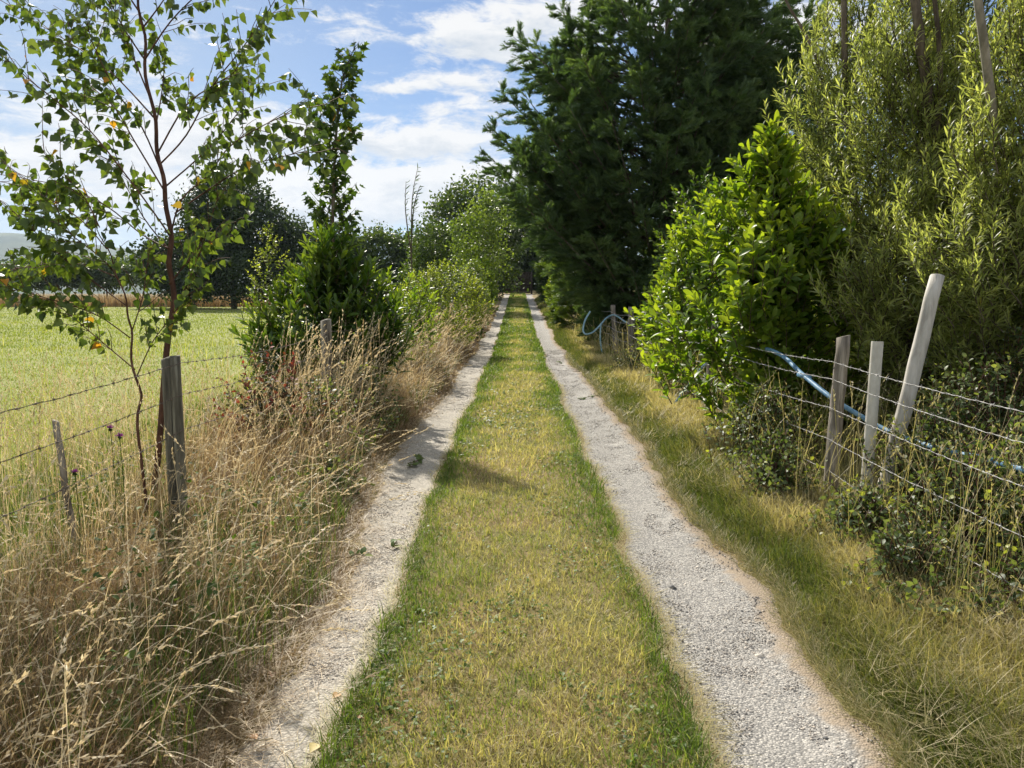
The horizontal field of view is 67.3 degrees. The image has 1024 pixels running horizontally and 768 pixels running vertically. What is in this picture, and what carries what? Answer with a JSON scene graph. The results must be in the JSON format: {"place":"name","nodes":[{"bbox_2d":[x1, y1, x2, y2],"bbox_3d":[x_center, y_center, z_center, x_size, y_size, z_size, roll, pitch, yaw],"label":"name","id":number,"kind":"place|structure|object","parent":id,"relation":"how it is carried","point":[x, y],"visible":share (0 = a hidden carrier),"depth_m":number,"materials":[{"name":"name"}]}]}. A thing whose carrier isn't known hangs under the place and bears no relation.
{"place":"outdoors","nodes":[
{"label":"outdoors","id":0,"kind":"place"},
{"bbox_2d":[0,299,452,554],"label":"field","id":1,"kind":"structure","parent":0,"point":[73,358],"depth_m":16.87,"materials":[{"name":"green plant"}]},
{"bbox_2d":[122,228,225,306],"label":"tree","id":2,"kind":"object","parent":1,"relation":"on","point":[161,285],"visible":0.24,"depth_m":75.29,"materials":[{"name":"green plant"}]},
{"bbox_2d":[153,165,304,308],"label":"tree","id":3,"kind":"object","parent":1,"relation":"on","point":[231,285],"visible":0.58,"depth_m":71.70,"materials":[{"name":"green plant"}]},
{"bbox_2d":[236,209,317,307],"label":"tree","id":4,"kind":"object","parent":1,"relation":"on","point":[290,240],"visible":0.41,"depth_m":73.74,"materials":[{"name":"green plant"}]},
{"bbox_2d":[391,216,468,302],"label":"field bush","id":5,"kind":"object","parent":1,"relation":"on","point":[432,256],"visible":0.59,"depth_m":50.34,"materials":[{"name":"green plant"}]},
{"bbox_2d":[0,233,503,293],"bbox_3d":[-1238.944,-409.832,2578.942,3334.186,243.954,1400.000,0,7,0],"label":"hill","id":6,"kind":"structure","parent":0,"point":[11,241],"depth_m":2418.46,"materials":[{"name":"green plant"}]},
{"bbox_2d":[228,294,509,767],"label":"track","id":7,"kind":"structure","parent":0,"point":[418,476],"depth_m":4.46,"materials":[{"name":"grey gravel"}]},
{"bbox_2d":[126,676,272,741],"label":"dead stalk","id":8,"kind":"object","parent":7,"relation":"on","point":[214,719],"visible":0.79,"depth_m":2.81,"materials":[{"name":"beige plant"}]},
{"bbox_2d":[247,733,257,738],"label":"fallen leaf","id":9,"kind":"object","parent":7,"relation":"on","point":[256,734],"visible":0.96,"depth_m":2.83,"materials":[{"name":"beige plant"}]},
{"bbox_2d":[309,742,319,752],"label":"fallen leaf","id":10,"kind":"object","parent":7,"relation":"on","point":[313,746],"visible":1,"depth_m":2.72,"materials":[{"name":"yellow plant"}]},
{"bbox_2d":[349,546,372,557],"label":"fallen sprig","id":11,"kind":"object","parent":7,"relation":"on","point":[362,550],"visible":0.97,"depth_m":4.71,"materials":[{"name":"green plant"}]},
{"bbox_2d":[390,539,401,547],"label":"fallen sprig","id":12,"kind":"object","parent":7,"relation":"on","point":[393,542],"visible":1,"depth_m":4.89,"materials":[{"name":"green plant"}]},
{"bbox_2d":[407,454,424,465],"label":"fallen sprig","id":13,"kind":"object","parent":7,"relation":"on","point":[419,458],"visible":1,"depth_m":7.34,"materials":[{"name":"green plant"}]},
{"bbox_2d":[0,290,1023,767],"bbox_3d":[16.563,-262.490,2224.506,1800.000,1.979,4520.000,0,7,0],"label":"ground","id":14,"kind":"structure","parent":0,"point":[536,612],"depth_m":3.75,"materials":[{"name":"green plant"}]},
{"bbox_2d":[0,253,80,293],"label":"hedge tree","id":15,"kind":"object","parent":14,"relation":"on","point":[37,286],"visible":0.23,"depth_m":120.28,"materials":[{"name":"green plant"}]},
{"bbox_2d":[70,468,80,588],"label":"knapweed","id":16,"kind":"object","parent":14,"relation":"on","point":[74,471],"visible":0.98,"depth_m":3.81,"materials":[{"name":"brown plant"}]},
{"bbox_2d":[51,254,143,296],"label":"hedge tree","id":17,"kind":"object","parent":14,"relation":"on","point":[106,281],"visible":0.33,"depth_m":120.28,"materials":[{"name":"green plant"}]},
{"bbox_2d":[0,103,213,528],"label":"birch tree","id":18,"kind":"object","parent":14,"relation":"on","point":[63,259],"visible":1,"depth_m":4.63,"materials":[{"name":"green plant"}]},
{"bbox_2d":[107,424,115,557],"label":"knapweed","id":19,"kind":"object","parent":14,"relation":"on","point":[110,427],"visible":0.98,"depth_m":4.20,"materials":[{"name":"brown plant"}]},
{"bbox_2d":[115,433,124,557],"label":"knapweed","id":20,"kind":"object","parent":14,"relation":"on","point":[119,435],"visible":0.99,"depth_m":4.10,"materials":[{"name":"brown plant"}]},
{"bbox_2d":[0,0,358,511],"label":"birch tree","id":21,"kind":"object","parent":14,"relation":"on","point":[101,66],"visible":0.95,"depth_m":4.83,"materials":[{"name":"green plant"}]},
{"bbox_2d":[0,300,453,553],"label":"barbed wire fence","id":22,"kind":"object","parent":14,"relation":"on","point":[170,369],"visible":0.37,"depth_m":4.79,"materials":[{"name":"grey wood"}]},
{"bbox_2d":[0,292,497,767],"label":"dry grass","id":23,"kind":"structure","parent":14,"relation":"on","point":[231,465],"depth_m":3.94,"materials":[{"name":"beige plant"}]},
{"bbox_2d":[200,339,335,453],"bbox_3d":[-2.260,0.225,7.078,1.121,1.285,0.996,4,8,28],"label":"dogwood bush","id":24,"kind":"object","parent":14,"relation":"on","point":[285,394],"visible":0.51,"depth_m":6.94,"materials":[{"name":"green plant"}]},
{"bbox_2d":[240,221,297,395],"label":"privet bush","id":25,"kind":"object","parent":14,"relation":"on","point":[253,281],"visible":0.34,"depth_m":10.62,"materials":[{"name":"green plant"}]},
{"bbox_2d":[238,374,386,463],"bbox_3d":[-1.829,0.471,7.000,0.959,1.201,1.215,6,9,42],"label":"bramble bush","id":26,"kind":"object","parent":14,"relation":"on","point":[316,400],"visible":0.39,"depth_m":6.93,"materials":[{"name":"green plant"}]},
{"bbox_2d":[227,219,418,402],"bbox_3d":[-2.489,-0.682,10.307,2.559,3.021,1.852,0,7,0],"label":"laurel bush","id":27,"kind":"object","parent":14,"relation":"on","point":[315,271],"visible":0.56,"depth_m":10.05,"materials":[{"name":"green plant"}]},
{"bbox_2d":[290,438,374,503],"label":"bramble bush","id":28,"kind":"object","parent":14,"relation":"on","point":[329,468],"visible":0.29,"depth_m":6.03,"materials":[{"name":"green plant"}]},
{"bbox_2d":[301,41,369,310],"bbox_3d":[-2.744,-2.586,12.110,1.133,5.373,0.958,0,7,0],"label":"maple tree","id":29,"kind":"object","parent":14,"relation":"on","point":[332,189],"visible":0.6,"depth_m":11.90,"materials":[{"name":"green plant"}]},
{"bbox_2d":[291,220,386,290],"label":"hedgerow tree","id":30,"kind":"object","parent":14,"relation":"on","point":[355,255],"depth_m":76.33,"materials":[{"name":"green plant"}]},
{"bbox_2d":[307,361,404,442],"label":"bramble bush","id":31,"kind":"object","parent":14,"relation":"on","point":[347,403],"visible":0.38,"depth_m":8.26,"materials":[{"name":"green plant"}]},
{"bbox_2d":[343,219,409,303],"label":"hedgerow tree","id":32,"kind":"object","parent":14,"relation":"on","point":[378,237],"visible":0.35,"depth_m":76.59,"materials":[{"name":"green plant"}]},
{"bbox_2d":[343,264,441,362],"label":"laurel bush","id":33,"kind":"object","parent":14,"relation":"on","point":[417,303],"visible":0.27,"depth_m":14.12,"materials":[{"name":"green plant"}]},
{"bbox_2d":[383,228,429,299],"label":"hedgerow tree","id":34,"kind":"object","parent":14,"relation":"on","point":[404,255],"visible":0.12,"depth_m":77.00,"materials":[{"name":"green plant"}]},
{"bbox_2d":[404,163,423,298],"bbox_3d":[-3.248,-4.841,25.604,0.669,4.932,0.414,0,7,0],"label":"poplar sapling","id":35,"kind":"object","parent":14,"relation":"on","point":[412,216],"visible":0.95,"depth_m":25.51,"materials":[{"name":"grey plant"}]},
{"bbox_2d":[399,259,494,346],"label":"privet bush","id":36,"kind":"object","parent":14,"relation":"on","point":[461,295],"visible":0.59,"depth_m":19.45,"materials":[{"name":"green plant"}]},
{"bbox_2d":[423,262,488,340],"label":"hedge bush","id":37,"kind":"object","parent":14,"relation":"on","point":[477,295],"visible":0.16,"depth_m":24.67,"materials":[{"name":"green plant"}]},
{"bbox_2d":[442,265,491,322],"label":"hedge bush","id":38,"kind":"object","parent":14,"relation":"on","point":[470,276],"visible":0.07,"depth_m":29.56,"materials":[{"name":"green plant"}]},
{"bbox_2d":[405,162,531,296],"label":"round tree","id":39,"kind":"object","parent":14,"relation":"on","point":[448,204],"visible":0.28,"depth_m":59.89,"materials":[{"name":"green plant"}]},
{"bbox_2d":[450,257,495,319],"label":"hedge bush","id":40,"kind":"object","parent":14,"relation":"on","point":[478,272],"visible":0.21,"depth_m":35.01,"materials":[{"name":"green plant"}]},
{"bbox_2d":[439,183,516,285],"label":"ash sapling","id":41,"kind":"object","parent":14,"relation":"on","point":[489,231],"visible":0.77,"depth_m":43.14,"materials":[{"name":"green plant"}]},
{"bbox_2d":[462,258,499,303],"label":"hedge bush","id":42,"kind":"object","parent":14,"relation":"on","point":[493,286],"visible":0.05,"depth_m":47.26,"materials":[{"name":"green plant"}]},
{"bbox_2d":[470,255,498,312],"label":"laurel bush","id":43,"kind":"object","parent":14,"relation":"on","point":[490,284],"visible":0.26,"depth_m":40.45,"materials":[{"name":"green plant"}]},
{"bbox_2d":[467,187,530,297],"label":"ash sapling","id":44,"kind":"object","parent":14,"relation":"on","point":[517,237],"visible":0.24,"depth_m":51.62,"materials":[{"name":"green plant"}]},
{"bbox_2d":[492,257,506,299],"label":"hedge bush","id":45,"kind":"object","parent":14,"relation":"on","point":[501,287],"visible":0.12,"depth_m":57.33,"materials":[{"name":"green plant"}]},
{"bbox_2d":[498,272,531,293],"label":"wooden gate","id":46,"kind":"structure","parent":14,"relation":"on","point":[526,277],"depth_m":69.37,"materials":[{"name":"brown wood"}]},
{"bbox_2d":[502,227,537,290],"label":"dark tree","id":47,"kind":"object","parent":14,"relation":"on","point":[523,266],"visible":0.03,"depth_m":79.88,"materials":[{"name":"green plant"}]},
{"bbox_2d":[510,223,539,290],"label":"dark tree","id":48,"kind":"object","parent":14,"relation":"on","point":[534,285],"visible":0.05,"depth_m":80.15,"materials":[{"name":"green plant"}]},
{"bbox_2d":[525,216,551,304],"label":"cypress tree","id":49,"kind":"object","parent":14,"relation":"on","point":[543,281],"visible":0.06,"depth_m":47.08,"materials":[{"name":"green plant"}]},
{"bbox_2d":[544,278,553,307],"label":"laurel bush","id":50,"kind":"object","parent":14,"relation":"on","point":[549,281],"visible":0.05,"depth_m":40.67,"materials":[{"name":"green plant"}]},
{"bbox_2d":[529,175,591,312],"bbox_3d":[3.072,-7.117,36.200,4.442,8.490,4.344,3,7,23],"label":"cypress tree","id":51,"kind":"object","parent":14,"relation":"on","point":[542,264],"depth_m":36.37,"materials":[{"name":"green plant"}]},
{"bbox_2d":[550,287,573,314],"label":"laurel bush","id":52,"kind":"object","parent":14,"relation":"on","point":[561,305],"visible":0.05,"depth_m":34.05,"materials":[{"name":"green plant"}]},
{"bbox_2d":[540,151,634,328],"bbox_3d":[2.976,-5.646,28.884,4.219,7.669,4.136,0,7,0],"label":"cypress tree","id":53,"kind":"object","parent":14,"relation":"on","point":[559,316],"visible":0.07,"depth_m":28.89,"materials":[{"name":"green plant"}]},
{"bbox_2d":[603,339,650,373],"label":"bramble bush","id":54,"kind":"object","parent":14,"relation":"on","point":[629,358],"visible":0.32,"depth_m":14.66,"materials":[{"name":"green plant"}]},
{"bbox_2d":[470,0,833,347],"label":"cypress tree","id":55,"kind":"object","parent":14,"relation":"on","point":[592,227],"visible":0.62,"depth_m":19.82,"materials":[{"name":"green plant"}]},
{"bbox_2d":[623,175,750,391],"bbox_3d":[2.928,-1.474,11.698,2.194,3.345,2.037,-3,7,-24],"label":"laurel bush","id":56,"kind":"object","parent":14,"relation":"on","point":[663,292],"visible":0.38,"depth_m":11.38,"materials":[{"name":"green plant"}]},
{"bbox_2d":[635,159,738,358],"bbox_3d":[3.477,-2.154,14.460,2.026,4.005,2.107,6,9,41],"label":"laurel bush","id":57,"kind":"object","parent":14,"relation":"on","point":[702,184],"visible":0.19,"depth_m":14.22,"materials":[{"name":"green plant"}]},
{"bbox_2d":[653,0,868,307],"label":"cypress tree","id":58,"kind":"object","parent":14,"relation":"on","point":[787,42],"visible":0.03,"depth_m":21.80,"materials":[{"name":"green plant"}]},
{"bbox_2d":[640,109,904,438],"bbox_3d":[2.830,-0.936,7.969,2.561,3.724,1.656,-4,8,-28],"label":"laurel bush","id":59,"kind":"object","parent":14,"relation":"on","point":[766,271],"visible":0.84,"depth_m":7.79,"materials":[{"name":"green plant"}]},
{"bbox_2d":[701,382,853,472],"bbox_3d":[2.260,0.509,6.678,1.027,1.032,1.382,6,9,40],"label":"bramble bush","id":60,"kind":"object","parent":14,"relation":"on","point":[741,423],"visible":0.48,"depth_m":6.64,"materials":[{"name":"green plant"}]},
{"bbox_2d":[534,297,1023,767],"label":"verge grass","id":61,"kind":"structure","parent":14,"relation":"on","point":[631,390],"depth_m":3.80,"materials":[{"name":"green plant"}]},
{"bbox_2d":[725,423,835,505],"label":"bramble bush","id":62,"kind":"object","parent":14,"relation":"on","point":[773,471],"visible":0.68,"depth_m":5.64,"materials":[{"name":"green plant"}]},
{"bbox_2d":[591,305,1023,591],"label":"barbed wire fence","id":63,"kind":"object","parent":14,"relation":"on","point":[839,378],"visible":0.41,"depth_m":5.61,"materials":[{"name":"grey wood"}]},
{"bbox_2d":[582,311,655,351],"bbox_3d":[2.692,-1.098,18.144,1.012,1.198,2.570,-3,8,-26],"label":"hose","id":64,"kind":"object","parent":63,"relation":"hanging from","point":[600,324],"visible":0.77,"depth_m":18.98,"materials":[{"name":"blue plastic"}]},
{"bbox_2d":[675,347,1023,472],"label":"water pipe","id":65,"kind":"object","parent":63,"relation":"attached to","point":[809,380],"visible":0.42,"depth_m":6.01,"materials":[{"name":"blue plastic"}]},
{"bbox_2d":[788,474,932,551],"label":"bramble bush","id":66,"kind":"object","parent":14,"relation":"on","point":[870,504],"visible":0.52,"depth_m":4.74,"materials":[{"name":"green plant"}]},
{"bbox_2d":[859,341,883,498],"bbox_3d":[2.555,0.382,5.489,0.152,1.375,0.080,-6,9,-43],"label":"wooden post","id":67,"kind":"object","parent":14,"relation":"on","point":[874,382],"visible":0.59,"depth_m":5.44,"materials":[{"name":"grey wood"}]},
{"bbox_2d":[760,0,1010,423],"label":"willow tree","id":68,"kind":"object","parent":14,"relation":"on","point":[811,71],"visible":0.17,"depth_m":8.36,"materials":[{"name":"green plant"}]},
{"bbox_2d":[873,274,944,501],"bbox_3d":[2.811,0.119,5.491,0.557,1.798,0.111,-3,7,-22],"label":"wooden pole","id":69,"kind":"object","parent":14,"relation":"on","point":[917,355],"visible":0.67,"depth_m":5.45,"materials":[{"name":"grey wood"}]},
{"bbox_2d":[807,136,1023,457],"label":"willow tree","id":70,"kind":"object","parent":14,"relation":"on","point":[888,318],"visible":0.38,"depth_m":6.82,"materials":[{"name":"green plant"}]},
{"bbox_2d":[819,0,1023,443],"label":"willow tree","id":71,"kind":"object","parent":14,"relation":"on","point":[930,123],"visible":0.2,"depth_m":7.37,"materials":[{"name":"green plant"}]},
{"bbox_2d":[833,513,1022,629],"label":"bramble bush","id":72,"kind":"object","parent":14,"relation":"on","point":[880,540],"visible":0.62,"depth_m":3.95,"materials":[{"name":"green plant"}]},
{"bbox_2d":[842,395,1021,526],"bbox_3d":[2.836,0.654,5.233,0.975,1.177,1.126,-6,9,-40],"label":"bramble bush","id":73,"kind":"object","parent":14,"relation":"on","point":[933,426],"visible":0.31,"depth_m":5.16,"materials":[{"name":"green plant"}]},
{"bbox_2d":[866,427,1023,590],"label":"bramble bush","id":74,"kind":"object","parent":14,"relation":"on","point":[952,482],"visible":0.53,"depth_m":4.24,"materials":[{"name":"green plant"}]},
{"bbox_2d":[887,0,1023,463],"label":"willow tree","id":75,"kind":"object","parent":14,"relation":"on","point":[1000,205],"visible":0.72,"depth_m":6.00,"materials":[{"name":"green plant"}]},
{"bbox_2d":[896,352,1023,502],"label":"bramble bush","id":76,"kind":"object","parent":14,"relation":"on","point":[996,373],"visible":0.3,"depth_m":5.44,"materials":[{"name":"green plant"}]},
{"bbox_2d":[901,323,1023,493],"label":"bramble bush","id":77,"kind":"object","parent":14,"relation":"on","point":[1012,367],"visible":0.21,"depth_m":5.89,"materials":[{"name":"green plant"}]},
{"bbox_2d":[929,543,1023,635],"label":"bramble bush","id":78,"kind":"object","parent":14,"relation":"on","point":[1001,577],"visible":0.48,"depth_m":3.56,"materials":[{"name":"green plant"}]},
{"bbox_2d":[943,412,1023,559],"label":"bramble bush","id":79,"kind":"object","parent":14,"relation":"on","point":[1005,445],"visible":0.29,"depth_m":4.33,"materials":[{"name":"green plant"}]},
{"bbox_2d":[0,0,1023,279],"label":"sky","id":80,"kind":"structure","parent":0,"point":[432,68],"materials":[{"name":"blue"}]},
{"bbox_2d":[526,294,893,767],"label":"track","id":81,"kind":"structure","parent":0,"point":[776,738],"depth_m":3.76,"materials":[{"name":"grey gravel"}]}
]}

